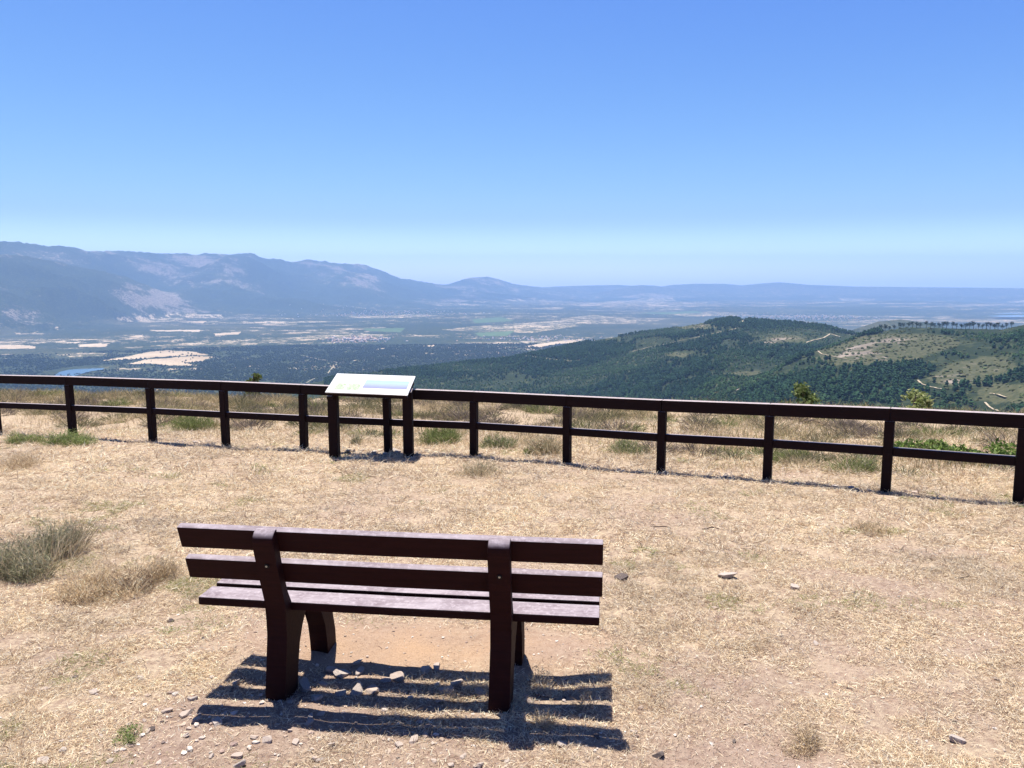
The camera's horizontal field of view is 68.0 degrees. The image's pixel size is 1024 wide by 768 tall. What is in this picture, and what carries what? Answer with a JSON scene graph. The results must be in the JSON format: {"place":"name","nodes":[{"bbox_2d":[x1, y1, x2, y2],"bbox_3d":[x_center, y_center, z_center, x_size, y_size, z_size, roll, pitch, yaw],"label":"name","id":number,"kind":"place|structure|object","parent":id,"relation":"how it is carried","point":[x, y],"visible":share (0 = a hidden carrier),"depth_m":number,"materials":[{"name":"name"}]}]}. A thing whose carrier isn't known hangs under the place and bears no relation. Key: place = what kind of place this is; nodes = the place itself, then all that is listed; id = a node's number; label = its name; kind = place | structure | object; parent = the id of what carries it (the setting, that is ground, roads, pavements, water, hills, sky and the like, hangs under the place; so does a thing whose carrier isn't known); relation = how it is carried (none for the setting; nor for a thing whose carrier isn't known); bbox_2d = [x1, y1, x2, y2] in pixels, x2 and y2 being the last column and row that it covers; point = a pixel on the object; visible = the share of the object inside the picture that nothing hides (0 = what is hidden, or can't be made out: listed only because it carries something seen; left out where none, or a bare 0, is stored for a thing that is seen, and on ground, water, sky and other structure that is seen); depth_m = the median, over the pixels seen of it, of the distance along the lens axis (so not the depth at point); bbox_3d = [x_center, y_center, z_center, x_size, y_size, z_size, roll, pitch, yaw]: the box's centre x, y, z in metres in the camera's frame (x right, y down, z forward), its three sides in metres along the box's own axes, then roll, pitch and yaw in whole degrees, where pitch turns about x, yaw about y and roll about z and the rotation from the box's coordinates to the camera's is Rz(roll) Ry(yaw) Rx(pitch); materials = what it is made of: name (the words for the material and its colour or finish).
{"place":"outdoors","nodes":[
{"label":"outdoors","id":0,"kind":"place"},
{"bbox_2d":[55,368,103,375],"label":"lake","id":1,"kind":"structure","parent":0,"point":[72,372],"depth_m":3828.69,"materials":[{"name":"blue liquid"}]},
{"bbox_2d":[26,434,993,501],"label":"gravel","id":2,"kind":"structure","parent":0,"point":[549,463],"depth_m":9.56,"materials":[{"name":"grey gravel"}]},
{"bbox_2d":[0,395,1023,767],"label":"ground","id":3,"kind":"structure","parent":0,"point":[430,645],"depth_m":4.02,"materials":[{"name":"beige plant"}]},
{"bbox_2d":[1,420,47,444],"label":"shrub","id":4,"kind":"object","parent":3,"relation":"on","point":[18,438],"visible":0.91,"depth_m":11.59,"materials":[{"name":"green plant"}]},
{"bbox_2d":[0,448,49,472],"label":"grass tuft","id":5,"kind":"object","parent":3,"relation":"on","point":[19,460],"visible":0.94,"depth_m":9.50,"materials":[{"name":"beige plant"}]},
{"bbox_2d":[37,756,48,764],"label":"stone","id":6,"kind":"object","parent":3,"relation":"on","point":[45,758],"visible":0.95,"depth_m":2.98,"materials":[{"name":"stone"}]},
{"bbox_2d":[0,508,98,583],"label":"shrub","id":7,"kind":"object","parent":3,"relation":"on","point":[17,564],"visible":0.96,"depth_m":5.33,"materials":[{"name":"green plant"}]},
{"bbox_2d":[36,428,100,446],"bbox_3d":[-6.686,0.801,11.468,0.796,0.297,0.869,7,10,40],"label":"grass tuft","id":8,"kind":"object","parent":3,"relation":"on","point":[74,438],"visible":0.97,"depth_m":11.44,"materials":[{"name":"green plant"}]},
{"bbox_2d":[33,506,108,554],"bbox_3d":[-3.364,1.111,5.803,0.672,0.424,0.630,-5,9,-32],"label":"shrub","id":9,"kind":"object","parent":3,"relation":"on","point":[75,533],"visible":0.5,"depth_m":5.78,"materials":[{"name":"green plant"}]},
{"bbox_2d":[88,688,97,694],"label":"stone","id":10,"kind":"object","parent":3,"relation":"on","point":[94,691],"visible":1,"depth_m":3.55,"materials":[{"name":"stone"}]},
{"bbox_2d":[46,553,170,605],"bbox_3d":[-2.679,1.260,4.989,0.828,0.247,0.753,0,8,0],"label":"grass tuft","id":11,"kind":"object","parent":3,"relation":"on","point":[96,584],"visible":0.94,"depth_m":4.89,"materials":[{"name":"beige dry plant grass blades"}]},
{"bbox_2d":[112,721,150,746],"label":"weed","id":12,"kind":"object","parent":3,"relation":"on","point":[129,737],"visible":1,"depth_m":3.13,"materials":[{"name":"green plant"}]},
{"bbox_2d":[102,564,165,591],"bbox_3d":[-2.468,1.271,4.959,0.340,0.209,0.415,5,9,32],"label":"dead shrub","id":13,"kind":"object","parent":3,"relation":"on","point":[141,577],"visible":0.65,"depth_m":4.96,"materials":[{"name":"beige plant"}]},
{"bbox_2d":[136,546,188,583],"bbox_3d":[-2.394,1.255,5.167,0.412,0.215,0.413,5,9,32],"label":"grass tuft","id":14,"kind":"object","parent":3,"relation":"on","point":[170,569],"visible":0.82,"depth_m":5.18,"materials":[{"name":"beige plant"}]},
{"bbox_2d":[161,707,170,713],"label":"stone","id":15,"kind":"object","parent":3,"relation":"on","point":[163,711],"visible":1,"depth_m":3.34,"materials":[{"name":"stone"}]},
{"bbox_2d":[178,709,192,718],"bbox_3d":[-1.434,1.448,3.338,0.039,0.017,0.061,7,13,41],"label":"stone","id":16,"kind":"object","parent":3,"relation":"on","point":[184,714],"visible":1,"depth_m":3.33,"materials":[{"name":"stone"}]},
{"bbox_2d":[157,416,219,431],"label":"shrub","id":17,"kind":"object","parent":3,"relation":"on","point":[189,420],"visible":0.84,"depth_m":13.36,"materials":[{"name":"green plant"}]},
{"bbox_2d":[192,716,200,721],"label":"stone","id":18,"kind":"object","parent":3,"relation":"on","point":[195,718],"visible":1,"depth_m":3.28,"materials":[{"name":"stone"}]},
{"bbox_2d":[212,716,221,726],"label":"stone","id":19,"kind":"object","parent":3,"relation":"on","point":[218,719],"visible":0.99,"depth_m":3.25,"materials":[{"name":"stone"}]},
{"bbox_2d":[232,679,239,684],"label":"stone","id":20,"kind":"object","parent":3,"relation":"on","point":[237,681],"visible":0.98,"depth_m":3.60,"materials":[{"name":"stone"}]},
{"bbox_2d":[231,752,242,758],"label":"stone","id":21,"kind":"object","parent":3,"relation":"on","point":[237,755],"visible":1,"depth_m":3.00,"materials":[{"name":"stone"}]},
{"bbox_2d":[233,759,245,767],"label":"stone","id":22,"kind":"object","parent":3,"relation":"on","point":[241,763],"visible":1,"depth_m":2.94,"materials":[{"name":"stone"}]},
{"bbox_2d":[245,372,261,395],"bbox_3d":[-8.242,0.323,24.332,0.640,1.430,0.634,-7,10,-40],"label":"young tree","id":23,"kind":"object","parent":3,"relation":"on","point":[256,377],"visible":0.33,"depth_m":24.21,"materials":[{"name":"green plant"}]},
{"bbox_2d":[262,735,271,743],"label":"stone","id":24,"kind":"object","parent":3,"relation":"on","point":[268,737],"visible":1,"depth_m":3.10,"materials":[{"name":"stone"}]},
{"bbox_2d":[292,738,299,744],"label":"stone","id":25,"kind":"object","parent":3,"relation":"on","point":[295,741],"visible":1,"depth_m":3.09,"materials":[{"name":"stone"}]},
{"bbox_2d":[298,678,310,691],"bbox_3d":[-0.982,1.426,3.589,0.053,0.035,0.089,-2,16,-22],"label":"stone","id":26,"kind":"object","parent":3,"relation":"on","point":[304,684],"visible":0.98,"depth_m":3.57,"materials":[{"name":"stone"}]},
{"bbox_2d":[304,719,313,725],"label":"stone","id":27,"kind":"object","parent":3,"relation":"on","point":[309,721],"visible":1,"depth_m":3.24,"materials":[{"name":"stone"}]},
{"bbox_2d":[311,694,322,700],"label":"stone","id":28,"kind":"object","parent":3,"relation":"on","point":[317,697],"visible":1,"depth_m":3.46,"materials":[{"name":"stone"}]},
{"bbox_2d":[316,711,324,715],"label":"stone","id":29,"kind":"object","parent":3,"relation":"on","point":[321,713],"visible":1,"depth_m":3.31,"materials":[{"name":"stone"}]},
{"bbox_2d":[319,681,327,686],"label":"stone","id":30,"kind":"object","parent":3,"relation":"on","point":[322,683],"visible":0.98,"depth_m":3.62,"materials":[{"name":"stone"}]},
{"bbox_2d":[326,666,337,672],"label":"stone","id":31,"kind":"object","parent":3,"relation":"on","point":[330,669],"visible":0.82,"depth_m":3.79,"materials":[{"name":"stone"}]},
{"bbox_2d":[335,689,345,695],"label":"stone","id":32,"kind":"object","parent":3,"relation":"on","point":[340,692],"visible":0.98,"depth_m":3.53,"materials":[{"name":"stone"}]},
{"bbox_2d":[333,669,350,677],"bbox_3d":[-0.841,1.427,3.749,0.086,0.022,0.079,16,0,6],"label":"stone","id":33,"kind":"object","parent":3,"relation":"on","point":[340,673],"visible":1,"depth_m":3.74,"materials":[{"name":"stone"}]},
{"bbox_2d":[349,681,362,695],"bbox_3d":[-0.724,1.429,3.555,0.062,0.023,0.091,5,32,5],"label":"stone","id":34,"kind":"object","parent":3,"relation":"on","point":[357,688],"visible":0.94,"depth_m":3.54,"materials":[{"name":"stone"}]},
{"bbox_2d":[349,430,365,444],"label":"shrub","id":35,"kind":"object","parent":3,"relation":"on","point":[353,440],"visible":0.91,"depth_m":11.38,"materials":[{"name":"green plant"}]},
{"bbox_2d":[352,658,362,664],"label":"stone","id":36,"kind":"object","parent":3,"relation":"on","point":[357,662],"visible":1,"depth_m":3.85,"materials":[{"name":"stone"}]},
{"bbox_2d":[355,666,363,675],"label":"stone","id":37,"kind":"object","parent":3,"relation":"on","point":[359,671],"visible":1,"depth_m":3.75,"materials":[{"name":"stone"}]},
{"bbox_2d":[325,373,415,457],"bbox_3d":[-1.891,0.565,10.250,1.132,1.353,0.547,0,8,4],"label":"information panel","id":38,"kind":"object","parent":3,"relation":"on","point":[387,386],"visible":0.88,"depth_m":10.13,"materials":[{"name":"white laminate"}]},
{"bbox_2d":[364,684,379,693],"bbox_3d":[-0.655,1.436,3.567,0.085,0.026,0.068,-5,1,33],"label":"stone","id":39,"kind":"object","parent":3,"relation":"on","point":[372,688],"visible":1,"depth_m":3.55,"materials":[{"name":"stone"}]},
{"bbox_2d":[380,677,391,681],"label":"stone","id":40,"kind":"object","parent":3,"relation":"on","point":[387,679],"visible":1,"depth_m":3.67,"materials":[{"name":"stone"}]},
{"bbox_2d":[177,523,602,713],"bbox_3d":[-0.511,1.043,3.630,1.868,0.913,0.760,1,8,7],"label":"park bench","id":41,"kind":"object","parent":3,"relation":"on","point":[503,596],"visible":0.97,"depth_m":3.34,"materials":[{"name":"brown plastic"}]},
{"bbox_2d":[390,671,403,680],"bbox_3d":[-0.558,1.429,3.705,0.079,0.030,0.050,-9,26,19],"label":"stone","id":42,"kind":"object","parent":3,"relation":"on","point":[397,676],"visible":0.96,"depth_m":3.69,"materials":[{"name":"stone"}]},
{"bbox_2d":[394,741,402,746],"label":"stone","id":43,"kind":"object","parent":3,"relation":"on","point":[400,743],"visible":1,"depth_m":3.09,"materials":[{"name":"stone"}]},
{"bbox_2d":[82,639,724,767],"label":"gravel","id":44,"kind":"structure","parent":3,"relation":"on","point":[234,743],"depth_m":3.22,"materials":[{"name":"grey gravel"}]},
{"bbox_2d":[409,734,417,743],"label":"stone","id":45,"kind":"object","parent":3,"relation":"on","point":[411,739],"visible":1,"depth_m":3.12,"materials":[{"name":"stone"}]},
{"bbox_2d":[420,665,431,674],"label":"stone","id":46,"kind":"object","parent":3,"relation":"on","point":[427,668],"visible":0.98,"depth_m":3.80,"materials":[{"name":"stone"}]},
{"bbox_2d":[433,662,439,670],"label":"stone","id":47,"kind":"object","parent":3,"relation":"on","point":[436,665],"visible":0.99,"depth_m":3.82,"materials":[{"name":"stone"}]},
{"bbox_2d":[414,427,468,444],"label":"shrub","id":48,"kind":"object","parent":3,"relation":"on","point":[445,434],"visible":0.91,"depth_m":11.56,"materials":[{"name":"green plant"}]},
{"bbox_2d":[439,686,454,693],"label":"stone","id":49,"kind":"object","parent":3,"relation":"on","point":[444,688],"visible":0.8,"depth_m":3.56,"materials":[{"name":"stone"}]},
{"bbox_2d":[436,687,461,703],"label":"grass tuft","id":50,"kind":"object","parent":3,"relation":"on","point":[452,693],"visible":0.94,"depth_m":3.47,"materials":[{"name":"beige plant"}]},
{"bbox_2d":[450,679,462,687],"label":"stone","id":51,"kind":"object","parent":3,"relation":"on","point":[455,683],"visible":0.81,"depth_m":3.64,"materials":[{"name":"stone"}]},
{"bbox_2d":[452,454,504,477],"bbox_3d":[-0.394,0.953,8.951,0.686,0.332,0.758,5,9,30],"label":"shrub","id":52,"kind":"object","parent":3,"relation":"on","point":[477,469],"visible":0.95,"depth_m":8.92,"materials":[{"name":"beige plant"}]},
{"bbox_2d":[474,687,485,697],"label":"stone","id":53,"kind":"object","parent":3,"relation":"on","point":[476,690],"visible":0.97,"depth_m":3.54,"materials":[{"name":"stone"}]},
{"bbox_2d":[476,762,483,767],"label":"stone","id":54,"kind":"object","parent":3,"relation":"on","point":[479,764],"visible":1,"depth_m":2.93,"materials":[{"name":"stone"}]},
{"bbox_2d":[478,432,517,448],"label":"shrub","id":55,"kind":"object","parent":3,"relation":"on","point":[488,442],"visible":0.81,"depth_m":11.05,"materials":[{"name":"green plant"}]},
{"bbox_2d":[0,385,1017,493],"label":"tall dry grass","id":56,"kind":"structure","parent":3,"relation":"on","point":[180,396],"depth_m":13.23,"materials":[{"name":"beige plant"}]},
{"bbox_2d":[0,375,1023,503],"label":"wooden fence","id":57,"kind":"object","parent":3,"relation":"on","point":[888,450],"visible":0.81,"depth_m":9.43,"materials":[{"name":"brown wood"}]},
{"bbox_2d":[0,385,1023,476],"bbox_3d":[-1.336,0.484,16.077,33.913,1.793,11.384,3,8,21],"label":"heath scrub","id":58,"kind":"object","parent":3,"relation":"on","point":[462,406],"visible":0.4,"depth_m":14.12,"materials":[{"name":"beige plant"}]},
{"bbox_2d":[521,665,554,691],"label":"grass tuft","id":59,"kind":"object","parent":3,"relation":"on","point":[547,673],"visible":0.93,"depth_m":3.64,"materials":[{"name":"beige plant"}]},
{"bbox_2d":[524,705,561,730],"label":"grass tuft","id":60,"kind":"object","parent":3,"relation":"on","point":[547,719],"visible":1,"depth_m":3.22,"materials":[{"name":"beige plant"}]},
{"bbox_2d":[521,434,575,455],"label":"shrub","id":61,"kind":"object","parent":3,"relation":"on","point":[541,445],"visible":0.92,"depth_m":10.40,"materials":[{"name":"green plant"}]},
{"bbox_2d":[557,741,566,746],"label":"stone","id":62,"kind":"object","parent":3,"relation":"on","point":[561,743],"visible":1,"depth_m":3.07,"materials":[{"name":"stone"}]},
{"bbox_2d":[565,687,599,713],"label":"grass tuft","id":63,"kind":"object","parent":3,"relation":"on","point":[583,698],"visible":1,"depth_m":3.39,"materials":[{"name":"beige plant"}]},
{"bbox_2d":[614,573,628,580],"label":"stone","id":64,"kind":"object","parent":3,"relation":"on","point":[622,575],"visible":0.93,"depth_m":5.17,"materials":[{"name":"stone"}]},
{"bbox_2d":[607,439,651,456],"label":"shrub","id":65,"kind":"object","parent":3,"relation":"on","point":[624,445],"visible":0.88,"depth_m":10.60,"materials":[{"name":"green plant"}]},
{"bbox_2d":[652,751,663,758],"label":"stone","id":66,"kind":"object","parent":3,"relation":"on","point":[659,754],"visible":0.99,"depth_m":3.00,"materials":[{"name":"stone"}]},
{"bbox_2d":[718,572,736,578],"bbox_3d":[1.477,1.306,5.191,0.141,0.030,0.076,-14,2,27],"label":"stone","id":67,"kind":"object","parent":3,"relation":"on","point":[725,575],"visible":1,"depth_m":5.17,"materials":[{"name":"stone"}]},
{"bbox_2d":[773,451,792,463],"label":"shrub","id":68,"kind":"object","parent":3,"relation":"on","point":[777,454],"visible":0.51,"depth_m":9.91,"materials":[{"name":"green plant"}]},
{"bbox_2d":[790,583,799,589],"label":"stone","id":69,"kind":"object","parent":3,"relation":"on","point":[794,586],"visible":1,"depth_m":4.95,"materials":[{"name":"stone"}]},
{"bbox_2d":[787,450,810,458],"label":"shrub","id":70,"kind":"object","parent":3,"relation":"on","point":[803,451],"visible":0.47,"depth_m":10.33,"materials":[{"name":"green plant"}]},
{"bbox_2d":[780,380,821,404],"bbox_3d":[7.866,0.736,20.283,1.325,1.657,1.531,4,8,25],"label":"young tree","id":71,"kind":"object","parent":3,"relation":"on","point":[803,391],"visible":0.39,"depth_m":20.11,"materials":[{"name":"green plant"}]},
{"bbox_2d":[778,718,826,760],"bbox_3d":[1.190,1.438,3.056,0.208,0.106,0.285,6,10,36],"label":"grass tuft","id":72,"kind":"object","parent":3,"relation":"on","point":[810,737],"visible":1,"depth_m":3.05,"materials":[{"name":"beige plant"}]},
{"bbox_2d":[840,454,881,472],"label":"shrub","id":73,"kind":"object","parent":3,"relation":"on","point":[863,460],"visible":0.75,"depth_m":9.34,"materials":[{"name":"green plant"}]},
{"bbox_2d":[848,515,894,537],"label":"grass tuft","id":74,"kind":"object","parent":3,"relation":"on","point":[870,527],"visible":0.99,"depth_m":6.41,"materials":[{"name":"beige plant"}]},
{"bbox_2d":[898,387,933,408],"bbox_3d":[10.223,0.825,19.254,1.223,1.414,1.072,5,9,32],"label":"young tree","id":75,"kind":"object","parent":3,"relation":"on","point":[923,402],"visible":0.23,"depth_m":19.20,"materials":[{"name":"green plant"}]},
{"bbox_2d":[894,437,1016,464],"bbox_3d":[6.079,0.886,10.269,1.068,0.416,1.702,-4,9,-26],"label":"bramble thicket","id":76,"kind":"object","parent":3,"relation":"on","point":[998,448],"visible":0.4,"depth_m":10.08,"materials":[{"name":"green plant"}]},
{"bbox_2d":[949,734,965,744],"bbox_3d":[1.845,1.475,3.150,0.065,0.027,0.046,21,-4,7],"label":"stone","id":77,"kind":"object","parent":3,"relation":"on","point":[958,739],"visible":1,"depth_m":3.14,"materials":[{"name":"stone"}]},
{"bbox_2d":[0,241,1023,411],"bbox_3d":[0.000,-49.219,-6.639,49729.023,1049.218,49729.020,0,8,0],"label":"valley terrain","id":78,"kind":"structure","parent":0,"point":[73,302],"depth_m":9034.09,"materials":[{"name":"green plant"}]},
{"bbox_2d":[0,343,566,396],"bbox_3d":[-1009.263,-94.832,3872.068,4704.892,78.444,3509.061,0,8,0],"label":"oak woodland","id":79,"kind":"object","parent":78,"relation":"on","point":[333,356],"visible":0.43,"depth_m":4259.34,"materials":[{"name":"green plant"}]},
{"bbox_2d":[301,335,407,343],"bbox_3d":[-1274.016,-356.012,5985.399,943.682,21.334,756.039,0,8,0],"label":"village","id":80,"kind":"object","parent":78,"relation":"on","point":[360,339],"visible":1,"depth_m":5922.56,"materials":[{"name":"white"}]},
{"bbox_2d":[279,308,483,318],"bbox_3d":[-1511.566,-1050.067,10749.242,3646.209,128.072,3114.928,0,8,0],"label":"village","id":81,"kind":"object","parent":78,"relation":"on","point":[384,313],"visible":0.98,"depth_m":10716.30,"materials":[{"name":"white"}]},
{"bbox_2d":[456,335,602,341],"bbox_3d":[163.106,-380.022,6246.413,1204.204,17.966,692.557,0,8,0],"label":"village","id":82,"kind":"object","parent":78,"relation":"on","point":[556,337],"visible":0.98,"depth_m":6175.85,"materials":[{"name":"white"}]},
{"bbox_2d":[323,315,1023,412],"bbox_3d":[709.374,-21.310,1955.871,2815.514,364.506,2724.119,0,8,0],"label":"pine forest","id":83,"kind":"object","parent":78,"relation":"on","point":[872,378],"visible":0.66,"depth_m":1755.98,"materials":[{"name":"green plant"}]},
{"bbox_2d":[373,322,1023,407],"bbox_3d":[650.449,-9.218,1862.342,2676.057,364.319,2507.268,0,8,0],"label":"hillside scrub","id":84,"kind":"object","parent":78,"relation":"on","point":[945,363],"visible":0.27,"depth_m":1344.77,"materials":[{"name":"green plant"}]},
{"bbox_2d":[653,312,896,322],"bbox_3d":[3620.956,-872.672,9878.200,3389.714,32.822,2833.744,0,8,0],"label":"village","id":85,"kind":"object","parent":78,"relation":"on","point":[813,318],"visible":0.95,"depth_m":9731.50,"materials":[{"name":"white"}]},
{"bbox_2d":[998,315,1023,316],"bbox_3d":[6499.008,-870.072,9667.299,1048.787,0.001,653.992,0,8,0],"label":"reservoir","id":86,"kind":"object","parent":78,"relation":"in","point":[1011,316],"visible":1,"depth_m":9443.97,"materials":[{"name":"blue liquid"}]},
{"bbox_2d":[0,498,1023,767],"bbox_3d":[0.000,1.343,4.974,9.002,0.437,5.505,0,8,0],"label":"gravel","id":87,"kind":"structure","parent":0,"point":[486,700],"depth_m":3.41,"materials":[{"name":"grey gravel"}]},
{"bbox_2d":[0,0,1023,287],"label":"sky","id":88,"kind":"structure","parent":0,"point":[535,143],"materials":[{"name":"blue"}]}
]}

